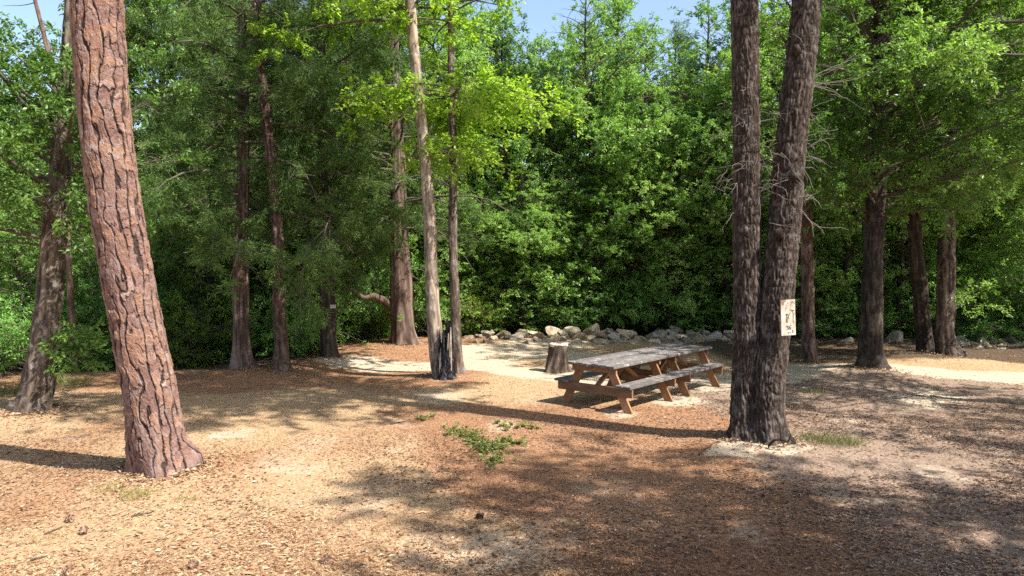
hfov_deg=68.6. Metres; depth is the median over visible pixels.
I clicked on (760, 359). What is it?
forked oak
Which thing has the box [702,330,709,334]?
stone
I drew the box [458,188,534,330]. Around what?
broadleaf tree
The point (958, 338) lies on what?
stone
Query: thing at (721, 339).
stone
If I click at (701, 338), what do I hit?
stone
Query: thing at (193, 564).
pine cone
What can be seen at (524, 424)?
seedling
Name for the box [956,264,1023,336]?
shrub
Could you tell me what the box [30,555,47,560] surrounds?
fallen twig
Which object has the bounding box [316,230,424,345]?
shrub
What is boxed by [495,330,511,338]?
stone
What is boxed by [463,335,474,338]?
stone
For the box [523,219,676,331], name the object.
shrub
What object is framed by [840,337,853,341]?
stone
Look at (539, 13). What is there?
sky
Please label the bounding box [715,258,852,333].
shrub
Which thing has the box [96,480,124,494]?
grass tuft
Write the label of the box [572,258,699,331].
shrub
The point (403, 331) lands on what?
cedar tree
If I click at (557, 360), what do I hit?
tree stump
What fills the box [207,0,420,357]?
cedar tree
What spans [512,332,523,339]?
stone
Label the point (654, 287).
broadleaf tree
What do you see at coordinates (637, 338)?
stone
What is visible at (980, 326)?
shrub
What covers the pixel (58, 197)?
oak tree
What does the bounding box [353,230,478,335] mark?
shrub
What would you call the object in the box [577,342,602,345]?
grass tuft
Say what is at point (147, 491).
grass tuft
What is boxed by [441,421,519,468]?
leafy plant
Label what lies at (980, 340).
stone
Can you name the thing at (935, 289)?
shrub
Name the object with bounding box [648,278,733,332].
shrub
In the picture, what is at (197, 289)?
broadleaf tree
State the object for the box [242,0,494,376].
maple tree
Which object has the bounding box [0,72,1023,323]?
woods
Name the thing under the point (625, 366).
picnic table
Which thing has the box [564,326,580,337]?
stone
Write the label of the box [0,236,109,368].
shrub
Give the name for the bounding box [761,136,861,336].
broadleaf tree
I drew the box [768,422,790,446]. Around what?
twig
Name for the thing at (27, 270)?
broadleaf tree
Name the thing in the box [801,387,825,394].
grass tuft
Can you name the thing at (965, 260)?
broadleaf tree
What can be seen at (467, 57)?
broadleaf tree
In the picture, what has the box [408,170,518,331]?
broadleaf tree
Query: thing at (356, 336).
shrub
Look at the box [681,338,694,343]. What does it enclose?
stone
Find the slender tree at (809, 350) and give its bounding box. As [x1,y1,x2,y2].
[690,0,871,362]
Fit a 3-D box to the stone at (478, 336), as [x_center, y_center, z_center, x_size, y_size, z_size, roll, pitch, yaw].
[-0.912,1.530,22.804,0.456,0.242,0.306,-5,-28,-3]
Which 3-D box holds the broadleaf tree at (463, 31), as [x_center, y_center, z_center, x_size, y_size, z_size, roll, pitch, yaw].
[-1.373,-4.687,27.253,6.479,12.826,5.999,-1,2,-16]
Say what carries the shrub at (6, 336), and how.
on the ground
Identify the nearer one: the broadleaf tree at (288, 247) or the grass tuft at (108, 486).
the grass tuft at (108, 486)
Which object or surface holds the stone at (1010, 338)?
on the ground
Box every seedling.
[498,420,509,425]
[519,421,528,426]
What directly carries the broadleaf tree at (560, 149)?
on the ground
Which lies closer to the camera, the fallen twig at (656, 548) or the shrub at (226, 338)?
the fallen twig at (656, 548)
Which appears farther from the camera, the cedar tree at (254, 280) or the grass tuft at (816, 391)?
the cedar tree at (254, 280)
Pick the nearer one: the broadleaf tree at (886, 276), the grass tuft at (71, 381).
the grass tuft at (71, 381)
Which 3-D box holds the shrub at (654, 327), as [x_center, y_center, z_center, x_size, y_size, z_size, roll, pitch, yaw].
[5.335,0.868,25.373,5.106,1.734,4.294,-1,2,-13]
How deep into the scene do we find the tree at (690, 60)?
28.07 m
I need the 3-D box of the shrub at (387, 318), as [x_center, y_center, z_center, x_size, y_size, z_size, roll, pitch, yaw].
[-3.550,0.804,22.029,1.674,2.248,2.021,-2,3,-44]
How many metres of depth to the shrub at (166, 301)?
18.72 m
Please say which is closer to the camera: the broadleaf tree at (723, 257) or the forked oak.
the forked oak
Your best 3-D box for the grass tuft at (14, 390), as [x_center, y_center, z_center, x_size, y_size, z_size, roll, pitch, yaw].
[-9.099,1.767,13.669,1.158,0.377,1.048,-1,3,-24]
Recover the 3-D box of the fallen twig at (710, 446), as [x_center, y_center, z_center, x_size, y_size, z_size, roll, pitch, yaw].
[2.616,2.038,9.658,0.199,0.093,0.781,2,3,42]
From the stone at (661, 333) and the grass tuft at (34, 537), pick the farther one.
the stone at (661, 333)
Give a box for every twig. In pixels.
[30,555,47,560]
[644,546,667,551]
[699,438,722,454]
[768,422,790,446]
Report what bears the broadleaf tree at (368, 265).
on the ground
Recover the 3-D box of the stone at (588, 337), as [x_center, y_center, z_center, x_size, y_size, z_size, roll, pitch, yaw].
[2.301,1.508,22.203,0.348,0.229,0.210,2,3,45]
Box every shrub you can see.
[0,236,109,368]
[0,278,97,372]
[0,285,68,378]
[2,331,175,371]
[63,251,217,368]
[100,291,257,369]
[163,303,289,366]
[200,263,319,363]
[250,259,369,359]
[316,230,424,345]
[337,306,390,341]
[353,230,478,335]
[361,282,423,338]
[413,204,579,332]
[419,271,509,334]
[476,295,580,332]
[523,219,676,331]
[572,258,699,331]
[608,291,732,332]
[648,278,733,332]
[672,287,733,332]
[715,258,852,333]
[795,293,910,338]
[814,275,913,335]
[820,204,962,336]
[889,240,984,333]
[911,284,1023,341]
[956,252,1023,341]
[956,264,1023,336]
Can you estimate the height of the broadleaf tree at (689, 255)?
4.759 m
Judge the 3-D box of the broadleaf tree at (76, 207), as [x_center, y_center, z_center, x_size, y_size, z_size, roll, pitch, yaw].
[-13.884,-2.278,24.033,4.828,8.728,4.562,1,3,29]
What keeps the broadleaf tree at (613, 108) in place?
on the ground
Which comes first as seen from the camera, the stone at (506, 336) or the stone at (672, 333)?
the stone at (506, 336)
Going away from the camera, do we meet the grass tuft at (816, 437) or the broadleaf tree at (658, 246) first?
the grass tuft at (816, 437)
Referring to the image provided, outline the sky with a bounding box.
[0,0,1017,243]
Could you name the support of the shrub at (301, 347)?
on the ground
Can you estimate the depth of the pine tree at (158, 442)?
8.09 m
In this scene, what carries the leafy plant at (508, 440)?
on the ground
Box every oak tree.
[0,0,213,412]
[760,0,1023,369]
[818,0,1023,351]
[831,0,1023,356]
[881,0,1023,189]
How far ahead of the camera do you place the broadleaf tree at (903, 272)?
22.75 m
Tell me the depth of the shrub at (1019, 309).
22.22 m
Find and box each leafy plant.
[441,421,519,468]
[478,434,527,447]
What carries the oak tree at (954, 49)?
on the ground
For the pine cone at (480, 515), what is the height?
0.099 m
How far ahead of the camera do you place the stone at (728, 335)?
22.41 m
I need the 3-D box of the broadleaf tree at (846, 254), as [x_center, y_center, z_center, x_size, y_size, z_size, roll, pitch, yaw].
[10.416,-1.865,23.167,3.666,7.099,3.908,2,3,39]
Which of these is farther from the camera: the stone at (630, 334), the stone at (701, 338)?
the stone at (630, 334)
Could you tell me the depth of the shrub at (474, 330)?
23.40 m
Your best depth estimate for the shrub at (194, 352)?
18.42 m
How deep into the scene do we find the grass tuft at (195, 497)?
7.71 m
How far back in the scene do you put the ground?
9.17 m
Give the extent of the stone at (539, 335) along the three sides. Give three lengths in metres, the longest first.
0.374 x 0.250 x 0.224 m
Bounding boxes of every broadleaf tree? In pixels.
[0,79,83,313]
[0,146,46,295]
[0,170,90,370]
[2,141,147,327]
[3,0,266,336]
[126,0,372,325]
[145,190,258,365]
[249,146,363,344]
[267,3,463,326]
[303,173,418,335]
[339,1,540,320]
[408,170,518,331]
[416,0,566,317]
[430,6,586,330]
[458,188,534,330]
[459,155,586,331]
[464,29,610,295]
[483,0,689,328]
[515,159,627,330]
[521,0,713,329]
[536,161,657,333]
[546,11,731,330]
[576,169,698,332]
[600,106,731,329]
[625,0,784,330]
[652,195,732,331]
[664,0,820,298]
[664,102,772,333]
[680,0,871,321]
[759,0,904,310]
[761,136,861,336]
[764,6,1011,332]
[796,126,902,335]
[842,159,977,331]
[854,35,1023,264]
[904,115,1023,333]
[923,104,1023,332]
[956,79,1023,317]
[956,165,1023,324]
[964,204,1023,281]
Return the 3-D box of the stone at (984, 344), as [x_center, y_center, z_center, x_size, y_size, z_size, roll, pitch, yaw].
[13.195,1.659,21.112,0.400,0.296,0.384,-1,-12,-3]
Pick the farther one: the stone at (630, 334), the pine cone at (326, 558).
the stone at (630, 334)
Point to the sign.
(787, 317)
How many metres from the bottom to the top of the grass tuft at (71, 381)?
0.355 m
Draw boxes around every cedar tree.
[1,0,231,330]
[78,0,303,361]
[132,0,354,369]
[185,0,385,355]
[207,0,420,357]
[255,1,446,346]
[292,0,530,345]
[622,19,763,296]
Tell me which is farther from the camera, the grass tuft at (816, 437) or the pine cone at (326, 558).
the grass tuft at (816, 437)
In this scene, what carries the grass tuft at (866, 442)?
on the ground
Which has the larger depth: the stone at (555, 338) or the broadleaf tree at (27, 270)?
the stone at (555, 338)
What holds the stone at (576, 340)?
on the ground
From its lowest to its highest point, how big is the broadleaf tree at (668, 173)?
7.444 m
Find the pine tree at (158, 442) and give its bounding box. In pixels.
[69,0,204,478]
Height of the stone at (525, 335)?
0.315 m
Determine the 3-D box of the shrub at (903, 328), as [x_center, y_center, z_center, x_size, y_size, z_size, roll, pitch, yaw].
[12.378,-0.408,24.113,3.883,5.251,4.718,1,3,33]
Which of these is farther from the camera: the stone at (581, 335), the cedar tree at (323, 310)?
the stone at (581, 335)
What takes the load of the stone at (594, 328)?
on the ground
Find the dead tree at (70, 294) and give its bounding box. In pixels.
[6,0,78,372]
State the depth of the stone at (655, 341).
21.69 m
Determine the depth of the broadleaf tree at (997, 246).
25.05 m
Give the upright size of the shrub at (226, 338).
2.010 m
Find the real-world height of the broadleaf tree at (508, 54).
11.153 m
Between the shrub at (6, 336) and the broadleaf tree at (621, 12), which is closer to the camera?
the shrub at (6, 336)
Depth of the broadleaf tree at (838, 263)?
24.86 m
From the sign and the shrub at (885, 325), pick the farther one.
the shrub at (885, 325)
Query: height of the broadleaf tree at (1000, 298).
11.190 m
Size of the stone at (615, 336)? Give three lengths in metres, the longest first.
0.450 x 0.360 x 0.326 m
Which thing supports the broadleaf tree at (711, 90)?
on the ground
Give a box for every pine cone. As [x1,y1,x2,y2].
[61,565,74,575]
[64,514,75,522]
[78,526,89,534]
[187,558,198,568]
[320,554,331,563]
[476,511,484,519]
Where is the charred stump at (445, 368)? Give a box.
[434,318,456,380]
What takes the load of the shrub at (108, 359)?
on the ground
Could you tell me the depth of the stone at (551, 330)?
22.76 m
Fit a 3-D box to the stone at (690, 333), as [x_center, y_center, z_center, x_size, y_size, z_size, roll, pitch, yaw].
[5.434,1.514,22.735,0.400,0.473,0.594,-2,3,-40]
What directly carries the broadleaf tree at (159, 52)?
on the ground
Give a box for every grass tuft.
[0,378,19,397]
[21,532,73,545]
[56,369,101,388]
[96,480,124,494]
[114,485,152,500]
[137,487,162,496]
[176,492,203,502]
[485,354,518,359]
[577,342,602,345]
[794,428,862,448]
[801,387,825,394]
[823,430,871,446]
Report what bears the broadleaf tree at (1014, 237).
on the ground
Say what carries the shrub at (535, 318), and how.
on the ground
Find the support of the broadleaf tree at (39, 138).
on the ground
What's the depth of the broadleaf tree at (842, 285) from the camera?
23.25 m
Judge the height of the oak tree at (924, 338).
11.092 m
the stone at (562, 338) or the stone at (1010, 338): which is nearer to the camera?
the stone at (1010, 338)
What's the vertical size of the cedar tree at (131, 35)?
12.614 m
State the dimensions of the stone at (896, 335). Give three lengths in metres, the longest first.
0.741 x 0.628 x 0.510 m
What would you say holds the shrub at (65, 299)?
on the ground
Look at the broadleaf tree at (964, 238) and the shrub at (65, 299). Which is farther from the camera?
the broadleaf tree at (964, 238)
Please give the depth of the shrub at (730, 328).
24.60 m
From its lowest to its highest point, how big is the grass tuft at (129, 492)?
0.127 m
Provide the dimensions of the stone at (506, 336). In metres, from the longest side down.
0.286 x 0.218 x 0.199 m
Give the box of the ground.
[0,264,1023,575]
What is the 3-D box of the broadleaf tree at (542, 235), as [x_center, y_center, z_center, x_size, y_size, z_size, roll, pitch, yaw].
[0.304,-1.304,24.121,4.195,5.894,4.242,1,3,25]
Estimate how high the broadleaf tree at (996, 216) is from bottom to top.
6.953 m
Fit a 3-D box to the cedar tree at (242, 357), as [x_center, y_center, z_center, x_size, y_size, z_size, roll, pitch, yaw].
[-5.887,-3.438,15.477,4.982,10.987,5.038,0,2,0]
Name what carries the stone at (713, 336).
on the ground
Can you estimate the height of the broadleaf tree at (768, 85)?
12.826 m
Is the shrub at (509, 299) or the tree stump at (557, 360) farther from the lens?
the shrub at (509, 299)
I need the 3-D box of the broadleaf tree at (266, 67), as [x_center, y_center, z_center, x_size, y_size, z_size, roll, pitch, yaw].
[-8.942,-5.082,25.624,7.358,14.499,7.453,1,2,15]
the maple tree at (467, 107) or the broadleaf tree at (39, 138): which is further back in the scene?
the broadleaf tree at (39, 138)
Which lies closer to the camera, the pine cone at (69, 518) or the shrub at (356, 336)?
the pine cone at (69, 518)
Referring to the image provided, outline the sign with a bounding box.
[780,299,795,335]
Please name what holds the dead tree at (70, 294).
on the ground
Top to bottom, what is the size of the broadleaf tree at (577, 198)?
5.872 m
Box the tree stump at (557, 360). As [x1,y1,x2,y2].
[544,342,571,373]
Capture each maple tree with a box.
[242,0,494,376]
[330,0,586,373]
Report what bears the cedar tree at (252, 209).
on the ground
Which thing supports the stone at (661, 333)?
on the ground
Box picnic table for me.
[554,343,724,414]
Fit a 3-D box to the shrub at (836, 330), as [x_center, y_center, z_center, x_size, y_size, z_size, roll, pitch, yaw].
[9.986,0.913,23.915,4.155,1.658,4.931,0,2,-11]
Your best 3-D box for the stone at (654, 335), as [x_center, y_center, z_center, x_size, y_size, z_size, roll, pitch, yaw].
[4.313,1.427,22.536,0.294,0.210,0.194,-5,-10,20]
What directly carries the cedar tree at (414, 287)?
on the ground
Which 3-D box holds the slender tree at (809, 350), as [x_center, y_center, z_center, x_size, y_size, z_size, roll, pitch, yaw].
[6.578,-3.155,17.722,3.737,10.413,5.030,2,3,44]
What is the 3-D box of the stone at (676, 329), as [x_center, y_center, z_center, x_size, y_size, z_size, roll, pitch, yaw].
[5.031,1.298,23.088,0.394,0.294,0.335,-1,3,-31]
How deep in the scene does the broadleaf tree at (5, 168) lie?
20.79 m
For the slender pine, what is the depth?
15.51 m
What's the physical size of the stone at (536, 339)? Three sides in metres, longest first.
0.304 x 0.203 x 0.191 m
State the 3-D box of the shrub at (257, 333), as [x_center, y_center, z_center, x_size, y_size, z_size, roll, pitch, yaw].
[-6.508,0.785,20.392,4.693,3.040,3.558,2,3,33]
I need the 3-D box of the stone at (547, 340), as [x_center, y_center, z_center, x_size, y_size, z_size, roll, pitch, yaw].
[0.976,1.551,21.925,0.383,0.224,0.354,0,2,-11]
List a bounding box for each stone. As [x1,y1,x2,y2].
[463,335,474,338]
[474,334,486,337]
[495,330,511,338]
[504,334,511,338]
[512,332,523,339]
[523,331,528,337]
[532,332,544,338]
[533,336,540,341]
[541,337,550,342]
[545,326,559,334]
[550,334,559,341]
[560,336,566,340]
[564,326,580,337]
[571,332,585,339]
[571,339,581,342]
[582,323,600,337]
[586,335,595,340]
[600,331,605,337]
[601,339,608,344]
[607,333,619,339]
[609,340,619,344]
[615,329,634,338]
[633,335,642,340]
[645,329,667,338]
[646,339,660,343]
[651,332,658,338]
[669,325,683,333]
[669,331,678,338]
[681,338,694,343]
[686,330,699,336]
[691,335,705,341]
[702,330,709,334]
[704,331,721,340]
[716,338,725,341]
[722,332,733,339]
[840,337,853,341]
[885,330,902,341]
[956,335,964,341]
[976,337,986,343]
[977,341,988,346]
[1004,334,1015,342]
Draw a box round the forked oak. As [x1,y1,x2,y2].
[699,0,881,445]
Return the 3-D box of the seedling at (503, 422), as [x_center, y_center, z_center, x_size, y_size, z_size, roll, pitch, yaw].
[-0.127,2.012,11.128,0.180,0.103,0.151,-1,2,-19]
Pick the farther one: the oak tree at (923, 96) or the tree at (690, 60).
the tree at (690, 60)
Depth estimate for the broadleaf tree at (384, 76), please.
26.14 m
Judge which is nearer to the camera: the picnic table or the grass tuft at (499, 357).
the picnic table
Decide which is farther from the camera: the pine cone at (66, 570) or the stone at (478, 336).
the stone at (478, 336)
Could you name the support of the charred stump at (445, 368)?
on the ground
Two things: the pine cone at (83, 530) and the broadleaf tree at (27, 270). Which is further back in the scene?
the broadleaf tree at (27, 270)
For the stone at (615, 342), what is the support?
on the ground
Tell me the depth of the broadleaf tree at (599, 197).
23.52 m
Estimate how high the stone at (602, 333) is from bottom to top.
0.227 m
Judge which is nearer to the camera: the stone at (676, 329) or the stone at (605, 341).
the stone at (605, 341)

